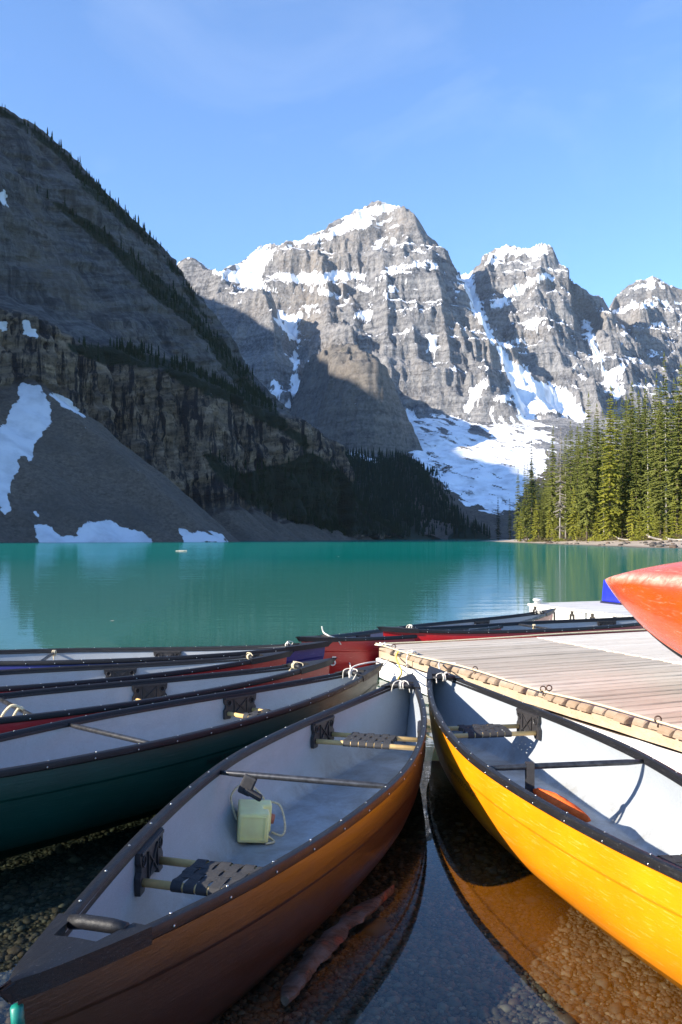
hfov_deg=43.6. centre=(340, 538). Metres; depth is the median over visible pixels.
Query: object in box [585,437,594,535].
spruce tree
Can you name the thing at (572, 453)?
spruce tree
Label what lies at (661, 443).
spruce tree
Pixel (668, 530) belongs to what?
spruce tree
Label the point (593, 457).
spruce tree
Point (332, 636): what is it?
mooring rope
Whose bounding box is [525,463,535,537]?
spruce tree
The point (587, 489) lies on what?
spruce tree
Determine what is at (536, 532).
young spruce
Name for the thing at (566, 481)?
spruce tree
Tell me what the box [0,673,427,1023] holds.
canoe
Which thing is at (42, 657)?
canoe
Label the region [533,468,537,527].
spruce tree
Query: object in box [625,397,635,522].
spruce tree
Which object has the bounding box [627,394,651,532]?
spruce tree
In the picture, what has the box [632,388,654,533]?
spruce tree
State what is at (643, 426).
spruce tree
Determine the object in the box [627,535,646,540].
bush
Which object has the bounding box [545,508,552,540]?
young spruce
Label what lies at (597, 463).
spruce tree
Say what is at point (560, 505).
spruce tree
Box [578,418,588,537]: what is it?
spruce tree
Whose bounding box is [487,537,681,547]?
beach
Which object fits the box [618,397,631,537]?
spruce tree
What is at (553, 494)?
spruce tree
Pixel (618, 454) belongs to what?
spruce tree
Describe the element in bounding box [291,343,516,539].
mountain
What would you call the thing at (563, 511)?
spruce tree
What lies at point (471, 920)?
lake bed
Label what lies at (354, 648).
canoe
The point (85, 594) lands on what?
lake
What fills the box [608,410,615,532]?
spruce tree
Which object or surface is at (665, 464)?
spruce tree
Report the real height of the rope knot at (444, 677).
0.079 m
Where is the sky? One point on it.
(230, 129)
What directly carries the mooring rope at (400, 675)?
attached to the dock at (639, 673)
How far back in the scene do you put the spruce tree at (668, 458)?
226.68 m
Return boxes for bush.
[532,537,545,541]
[551,537,563,541]
[587,534,606,541]
[607,537,618,540]
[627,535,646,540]
[637,535,651,540]
[652,535,665,540]
[662,535,679,539]
[671,533,681,538]
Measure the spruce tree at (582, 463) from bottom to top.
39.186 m
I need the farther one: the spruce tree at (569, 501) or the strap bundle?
the spruce tree at (569, 501)
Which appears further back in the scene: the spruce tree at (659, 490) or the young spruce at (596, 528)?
the young spruce at (596, 528)
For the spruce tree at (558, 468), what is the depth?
355.06 m
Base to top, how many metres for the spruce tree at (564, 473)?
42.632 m
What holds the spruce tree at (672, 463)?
on the beach
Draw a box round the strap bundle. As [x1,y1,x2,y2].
[238,774,261,801]
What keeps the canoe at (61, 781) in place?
on the lake
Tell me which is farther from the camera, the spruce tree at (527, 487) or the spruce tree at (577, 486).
the spruce tree at (527, 487)
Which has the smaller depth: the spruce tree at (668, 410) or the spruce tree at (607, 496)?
the spruce tree at (607, 496)
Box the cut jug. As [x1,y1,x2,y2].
[230,785,285,844]
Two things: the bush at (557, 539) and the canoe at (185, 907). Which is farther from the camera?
the bush at (557, 539)
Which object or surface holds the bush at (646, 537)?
on the beach
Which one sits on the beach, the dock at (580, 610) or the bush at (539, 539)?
the bush at (539, 539)
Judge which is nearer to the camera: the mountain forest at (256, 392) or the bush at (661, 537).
the bush at (661, 537)
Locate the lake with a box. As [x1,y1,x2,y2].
[0,539,681,766]
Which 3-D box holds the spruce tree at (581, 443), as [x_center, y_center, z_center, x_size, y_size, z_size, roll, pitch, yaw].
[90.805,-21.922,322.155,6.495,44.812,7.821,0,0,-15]
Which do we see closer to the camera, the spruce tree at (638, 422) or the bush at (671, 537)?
the bush at (671, 537)
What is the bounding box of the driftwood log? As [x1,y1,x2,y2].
[281,885,393,1006]
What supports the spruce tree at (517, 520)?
on the beach
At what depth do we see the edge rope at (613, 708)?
6.75 m
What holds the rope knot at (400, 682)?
attached to the canoe at (185, 907)
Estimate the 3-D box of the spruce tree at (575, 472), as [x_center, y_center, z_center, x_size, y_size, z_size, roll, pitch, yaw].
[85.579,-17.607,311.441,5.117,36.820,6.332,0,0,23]
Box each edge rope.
[375,643,681,729]
[385,629,645,643]
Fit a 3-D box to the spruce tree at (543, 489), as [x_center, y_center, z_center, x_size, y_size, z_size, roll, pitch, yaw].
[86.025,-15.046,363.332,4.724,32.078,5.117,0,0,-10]
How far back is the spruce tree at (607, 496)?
228.39 m
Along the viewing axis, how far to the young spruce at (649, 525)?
205.91 m
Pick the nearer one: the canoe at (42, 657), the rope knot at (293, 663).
the rope knot at (293, 663)
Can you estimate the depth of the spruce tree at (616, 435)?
239.10 m
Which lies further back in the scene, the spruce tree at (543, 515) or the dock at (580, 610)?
the spruce tree at (543, 515)
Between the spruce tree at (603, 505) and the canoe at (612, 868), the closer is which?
the canoe at (612, 868)
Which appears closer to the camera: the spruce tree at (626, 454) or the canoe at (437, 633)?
the canoe at (437, 633)
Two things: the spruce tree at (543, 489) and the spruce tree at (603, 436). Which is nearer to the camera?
the spruce tree at (603, 436)
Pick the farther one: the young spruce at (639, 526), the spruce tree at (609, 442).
the spruce tree at (609, 442)
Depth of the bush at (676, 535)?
189.74 m
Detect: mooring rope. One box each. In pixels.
[321,626,350,667]
[349,659,388,677]
[395,651,401,679]
[406,654,408,674]
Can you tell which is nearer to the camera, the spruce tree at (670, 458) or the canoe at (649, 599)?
the canoe at (649, 599)
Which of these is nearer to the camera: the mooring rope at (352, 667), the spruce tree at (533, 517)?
the mooring rope at (352, 667)
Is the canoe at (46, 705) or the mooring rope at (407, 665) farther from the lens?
the mooring rope at (407, 665)
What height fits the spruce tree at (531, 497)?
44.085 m
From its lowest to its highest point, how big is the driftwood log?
0.043 m
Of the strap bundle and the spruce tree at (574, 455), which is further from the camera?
the spruce tree at (574, 455)
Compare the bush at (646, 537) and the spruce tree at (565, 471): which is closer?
the bush at (646, 537)
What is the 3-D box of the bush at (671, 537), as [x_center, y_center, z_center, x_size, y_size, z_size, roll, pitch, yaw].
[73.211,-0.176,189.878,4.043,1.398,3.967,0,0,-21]
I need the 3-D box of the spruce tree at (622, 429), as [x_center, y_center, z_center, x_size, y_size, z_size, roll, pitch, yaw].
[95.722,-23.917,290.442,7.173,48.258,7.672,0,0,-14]
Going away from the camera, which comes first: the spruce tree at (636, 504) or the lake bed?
the lake bed
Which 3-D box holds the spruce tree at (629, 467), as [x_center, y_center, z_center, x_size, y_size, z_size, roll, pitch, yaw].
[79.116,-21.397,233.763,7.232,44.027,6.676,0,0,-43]
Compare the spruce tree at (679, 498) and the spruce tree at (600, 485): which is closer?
the spruce tree at (679, 498)
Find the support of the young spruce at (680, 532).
on the beach
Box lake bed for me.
[0,766,681,1023]
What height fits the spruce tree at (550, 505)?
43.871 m
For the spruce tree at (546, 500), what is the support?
on the beach
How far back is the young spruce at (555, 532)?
303.95 m
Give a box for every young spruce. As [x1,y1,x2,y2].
[517,509,523,541]
[530,502,540,538]
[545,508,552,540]
[552,516,557,538]
[567,485,578,540]
[574,513,581,538]
[592,506,600,540]
[613,514,622,537]
[626,491,637,538]
[635,506,643,535]
[642,487,654,538]
[651,513,660,536]
[661,518,669,535]
[667,495,678,534]
[675,506,681,534]
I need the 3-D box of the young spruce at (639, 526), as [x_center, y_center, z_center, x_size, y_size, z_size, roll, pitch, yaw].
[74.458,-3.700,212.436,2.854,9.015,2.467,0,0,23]
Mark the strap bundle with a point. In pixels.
(247, 785)
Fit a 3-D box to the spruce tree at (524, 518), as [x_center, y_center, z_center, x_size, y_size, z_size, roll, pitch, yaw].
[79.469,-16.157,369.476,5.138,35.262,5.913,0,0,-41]
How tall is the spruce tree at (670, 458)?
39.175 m
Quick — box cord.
[0,704,24,716]
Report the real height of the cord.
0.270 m
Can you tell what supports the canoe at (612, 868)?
on the lake
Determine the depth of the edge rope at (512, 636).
10.56 m
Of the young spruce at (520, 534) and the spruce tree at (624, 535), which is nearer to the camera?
the spruce tree at (624, 535)
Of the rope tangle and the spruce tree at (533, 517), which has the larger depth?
the spruce tree at (533, 517)
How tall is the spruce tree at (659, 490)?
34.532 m
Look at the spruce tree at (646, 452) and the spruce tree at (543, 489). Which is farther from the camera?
the spruce tree at (543, 489)
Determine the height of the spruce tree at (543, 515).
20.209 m
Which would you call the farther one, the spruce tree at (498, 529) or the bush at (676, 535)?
the spruce tree at (498, 529)
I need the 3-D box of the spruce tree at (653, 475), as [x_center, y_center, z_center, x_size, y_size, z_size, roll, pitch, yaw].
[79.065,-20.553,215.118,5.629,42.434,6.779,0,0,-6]
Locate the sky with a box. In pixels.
[0,0,681,307]
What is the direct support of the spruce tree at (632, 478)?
on the beach
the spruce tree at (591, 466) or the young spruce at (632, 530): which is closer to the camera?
the young spruce at (632, 530)
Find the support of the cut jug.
in the canoe at (185, 907)
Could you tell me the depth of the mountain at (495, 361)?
2727.92 m
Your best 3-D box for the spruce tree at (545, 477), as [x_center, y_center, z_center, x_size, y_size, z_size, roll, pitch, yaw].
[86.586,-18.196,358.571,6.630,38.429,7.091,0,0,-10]
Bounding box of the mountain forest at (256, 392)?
[2,106,403,538]
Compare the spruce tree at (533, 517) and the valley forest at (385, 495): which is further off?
the valley forest at (385, 495)
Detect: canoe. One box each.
[0,641,332,669]
[0,650,294,692]
[0,657,337,732]
[0,663,383,859]
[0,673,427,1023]
[296,608,555,673]
[377,616,646,642]
[426,665,681,989]
[605,561,681,657]
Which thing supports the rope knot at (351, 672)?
attached to the canoe at (61, 781)
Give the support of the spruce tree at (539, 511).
on the beach
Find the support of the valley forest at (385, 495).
on the mountain at (346, 395)
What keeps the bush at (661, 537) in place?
on the beach
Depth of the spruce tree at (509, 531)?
467.78 m
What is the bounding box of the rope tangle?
[375,642,391,645]
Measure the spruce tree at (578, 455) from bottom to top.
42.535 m
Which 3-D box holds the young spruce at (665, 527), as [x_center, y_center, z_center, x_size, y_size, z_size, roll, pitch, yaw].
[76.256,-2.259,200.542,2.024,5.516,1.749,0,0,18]
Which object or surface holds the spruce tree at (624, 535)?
on the beach
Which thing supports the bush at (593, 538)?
on the beach
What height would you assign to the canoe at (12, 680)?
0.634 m
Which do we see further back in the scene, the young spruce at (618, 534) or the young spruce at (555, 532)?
the young spruce at (555, 532)
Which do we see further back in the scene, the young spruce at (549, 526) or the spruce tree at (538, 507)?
the spruce tree at (538, 507)
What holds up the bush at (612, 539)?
on the beach
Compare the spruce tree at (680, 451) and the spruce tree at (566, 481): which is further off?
the spruce tree at (566, 481)
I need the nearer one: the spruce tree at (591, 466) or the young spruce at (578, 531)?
the young spruce at (578, 531)
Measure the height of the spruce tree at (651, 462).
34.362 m
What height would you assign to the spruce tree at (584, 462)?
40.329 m
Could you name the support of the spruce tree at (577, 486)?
on the beach
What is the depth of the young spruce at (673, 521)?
195.76 m
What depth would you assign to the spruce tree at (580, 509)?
275.83 m
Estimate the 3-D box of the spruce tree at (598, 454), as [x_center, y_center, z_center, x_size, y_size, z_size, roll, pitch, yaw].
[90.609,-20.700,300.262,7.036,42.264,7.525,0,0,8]
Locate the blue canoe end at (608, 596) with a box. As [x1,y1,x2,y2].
[600,580,621,604]
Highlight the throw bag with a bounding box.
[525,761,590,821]
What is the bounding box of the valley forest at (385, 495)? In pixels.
[345,445,526,537]
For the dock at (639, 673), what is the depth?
7.87 m
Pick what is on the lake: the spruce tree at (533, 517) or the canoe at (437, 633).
the canoe at (437, 633)
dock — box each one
[376,631,681,773]
[528,599,631,619]
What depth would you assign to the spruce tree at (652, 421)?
240.85 m
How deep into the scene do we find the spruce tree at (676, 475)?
197.37 m
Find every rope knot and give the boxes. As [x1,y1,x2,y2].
[289,661,302,670]
[342,668,357,678]
[391,680,409,692]
[436,673,452,682]
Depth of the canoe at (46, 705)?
6.92 m
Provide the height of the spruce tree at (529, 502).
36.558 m
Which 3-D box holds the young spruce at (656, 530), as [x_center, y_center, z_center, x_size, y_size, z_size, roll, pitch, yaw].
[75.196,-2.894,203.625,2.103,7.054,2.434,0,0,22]
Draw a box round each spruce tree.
[494,500,501,539]
[507,498,512,538]
[513,478,521,540]
[518,462,528,540]
[519,463,529,539]
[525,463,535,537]
[525,466,536,534]
[527,439,535,538]
[529,492,536,537]
[532,471,542,536]
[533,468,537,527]
[537,483,543,536]
[539,496,547,537]
[540,467,546,508]
[540,473,548,538]
[541,451,550,523]
[543,427,558,539]
[544,474,550,526]
[546,441,558,537]
[553,428,566,538]
[554,452,562,536]
[555,441,568,537]
[557,434,569,538]
[561,441,569,538]
[563,421,576,537]
[563,447,571,537]
[564,430,576,531]
[566,428,578,536]
[569,437,583,537]
[569,442,579,530]
[572,428,582,536]
[574,392,598,540]
[574,439,582,532]
[575,424,583,536]
[576,463,585,536]
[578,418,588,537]
[579,430,590,532]
[583,417,599,537]
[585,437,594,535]
[588,405,606,532]
[594,422,604,494]
[597,385,624,540]
[597,451,608,531]
[598,410,608,515]
[599,441,607,535]
[600,410,614,531]
[603,400,628,537]
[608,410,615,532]
[608,418,624,523]
[611,401,629,537]
[613,431,629,537]
[617,382,637,537]
[617,398,631,537]
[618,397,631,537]
[618,401,624,459]
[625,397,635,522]
[625,410,646,536]
[625,424,636,536]
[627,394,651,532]
[631,390,643,535]
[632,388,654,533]
[638,417,659,532]
[639,378,652,534]
[639,395,648,469]
[643,373,664,536]
[645,397,655,529]
[649,402,672,535]
[653,387,668,531]
[653,391,670,535]
[656,352,673,534]
[661,379,679,529]
[662,364,681,532]
[663,385,672,452]
[664,401,680,528]
[667,412,673,533]
[669,400,681,531]
[673,404,681,526]
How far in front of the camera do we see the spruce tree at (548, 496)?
343.88 m
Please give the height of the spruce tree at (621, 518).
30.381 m
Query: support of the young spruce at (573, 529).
on the beach
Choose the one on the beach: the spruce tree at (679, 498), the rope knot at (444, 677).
the spruce tree at (679, 498)
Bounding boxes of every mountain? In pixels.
[0,106,405,542]
[177,200,681,539]
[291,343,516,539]

